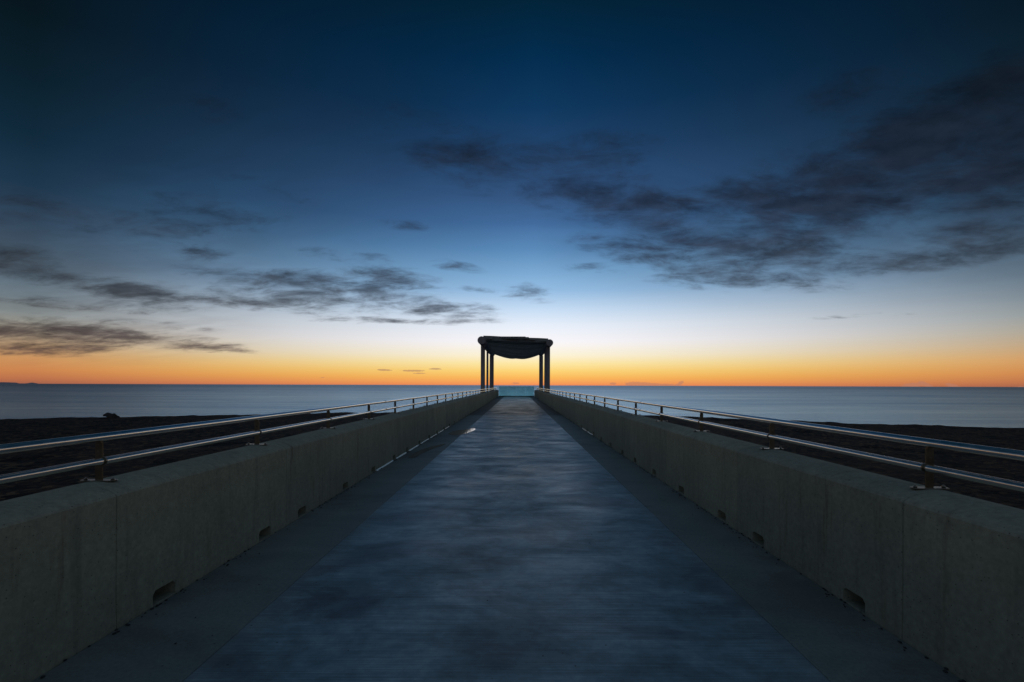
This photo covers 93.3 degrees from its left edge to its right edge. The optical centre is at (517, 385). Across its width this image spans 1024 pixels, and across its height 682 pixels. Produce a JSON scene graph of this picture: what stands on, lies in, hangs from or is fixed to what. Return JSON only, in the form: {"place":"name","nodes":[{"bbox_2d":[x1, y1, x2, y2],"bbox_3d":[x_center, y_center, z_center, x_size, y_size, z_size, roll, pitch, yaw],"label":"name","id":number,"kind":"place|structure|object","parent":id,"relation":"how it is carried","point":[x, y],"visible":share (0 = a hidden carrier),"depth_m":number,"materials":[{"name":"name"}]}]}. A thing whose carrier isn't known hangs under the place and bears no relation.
{"place":"outdoors","nodes":[
{"label":"outdoors","id":0,"kind":"place"},
{"bbox_2d":[0,382,37,383],"bbox_3d":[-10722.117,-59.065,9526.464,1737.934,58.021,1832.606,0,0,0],"label":"hills","id":1,"kind":"structure","parent":0,"point":[15,383],"depth_m":9687.52,"materials":[{"name":"grey"}]},
{"bbox_2d":[183,396,829,681],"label":"walkway","id":2,"kind":"structure","parent":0,"point":[429,569],"depth_m":3.68,"materials":[{"name":"concrete"}]},
{"bbox_2d":[436,428,550,457],"bbox_3d":[-0.050,1.607,18.125,3.470,0.026,14.998,0,0,0],"label":"walkway joint","id":3,"kind":"object","parent":2,"relation":"on","point":[492,457],"visible":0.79,"depth_m":10.65,"materials":[{"name":"grey concrete"}]},
{"bbox_2d":[40,412,965,681],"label":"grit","id":4,"kind":"object","parent":2,"relation":"on","point":[646,552],"visible":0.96,"depth_m":3.70,"materials":[{"name":"gravel"}]},
{"bbox_2d":[0,384,1023,427],"bbox_3d":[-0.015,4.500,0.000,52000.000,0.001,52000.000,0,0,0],"label":"sea","id":5,"kind":"structure","parent":0,"point":[1000,407],"depth_m":146.40,"materials":[{"name":"blue liquid"}]},
{"bbox_2d":[0,412,1023,509],"bbox_3d":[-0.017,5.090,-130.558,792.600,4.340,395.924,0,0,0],"label":"beach","id":6,"kind":"structure","parent":0,"point":[19,430],"depth_m":25.44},
{"bbox_2d":[103,412,119,416],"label":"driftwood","id":7,"kind":"object","parent":6,"relation":"on","point":[107,414],"visible":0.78,"depth_m":44.08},
{"bbox_2d":[0,0,1023,386],"label":"sky","id":8,"kind":"structure","parent":0,"point":[292,192],"materials":[{"name":"blue"}]},
{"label":"walkway base","id":9,"kind":"structure","parent":0,"visible":0},
{"bbox_2d":[0,390,498,681],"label":"parapet wall","id":10,"kind":"structure","parent":9,"relation":"on","point":[84,565],"depth_m":3.49,"materials":[{"name":"concrete"}]},
{"bbox_2d":[0,388,495,483],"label":"railing","id":11,"kind":"object","parent":10,"relation":"on","point":[99,461],"visible":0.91,"depth_m":3.70,"materials":[{"name":"silver metal"}]},
{"bbox_2d":[32,396,503,681],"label":"walkway edge","id":12,"kind":"object","parent":9,"relation":"on","point":[223,604],"visible":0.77,"depth_m":3.65,"materials":[{"name":"concrete"}]},
{"bbox_2d":[376,426,448,470],"bbox_3d":[-2.607,1.582,13.775,0.024,0.019,9.650,0,0,0],"label":"edge strip","id":13,"kind":"object","parent":12,"relation":"on","point":[408,450],"visible":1,"depth_m":11.28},
{"bbox_2d":[409,444,444,457],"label":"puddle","id":14,"kind":"object","parent":12,"relation":"on","point":[415,454],"visible":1,"depth_m":11.58,"materials":[{"name":"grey liquid"}]},
{"bbox_2d":[449,429,474,434],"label":"puddle","id":15,"kind":"object","parent":12,"relation":"on","point":[459,432],"visible":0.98,"depth_m":16.24,"materials":[{"name":"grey liquid"}]},
{"bbox_2d":[477,336,552,392],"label":"pergola","id":16,"kind":"object","parent":9,"relation":"on","point":[517,347],"visible":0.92,"depth_m":49.67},
{"bbox_2d":[530,397,961,681],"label":"walkway edge","id":17,"kind":"object","parent":9,"relation":"on","point":[830,638],"visible":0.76,"depth_m":3.70,"materials":[{"name":"concrete"}]},
{"bbox_2d":[534,390,1023,681],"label":"parapet wall","id":18,"kind":"structure","parent":9,"relation":"on","point":[936,576],"depth_m":3.34,"materials":[{"name":"concrete"}]},
{"bbox_2d":[537,388,1023,491],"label":"railing","id":19,"kind":"object","parent":18,"relation":"on","point":[928,467],"visible":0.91,"depth_m":3.55,"materials":[{"name":"silver metal"}]}
]}

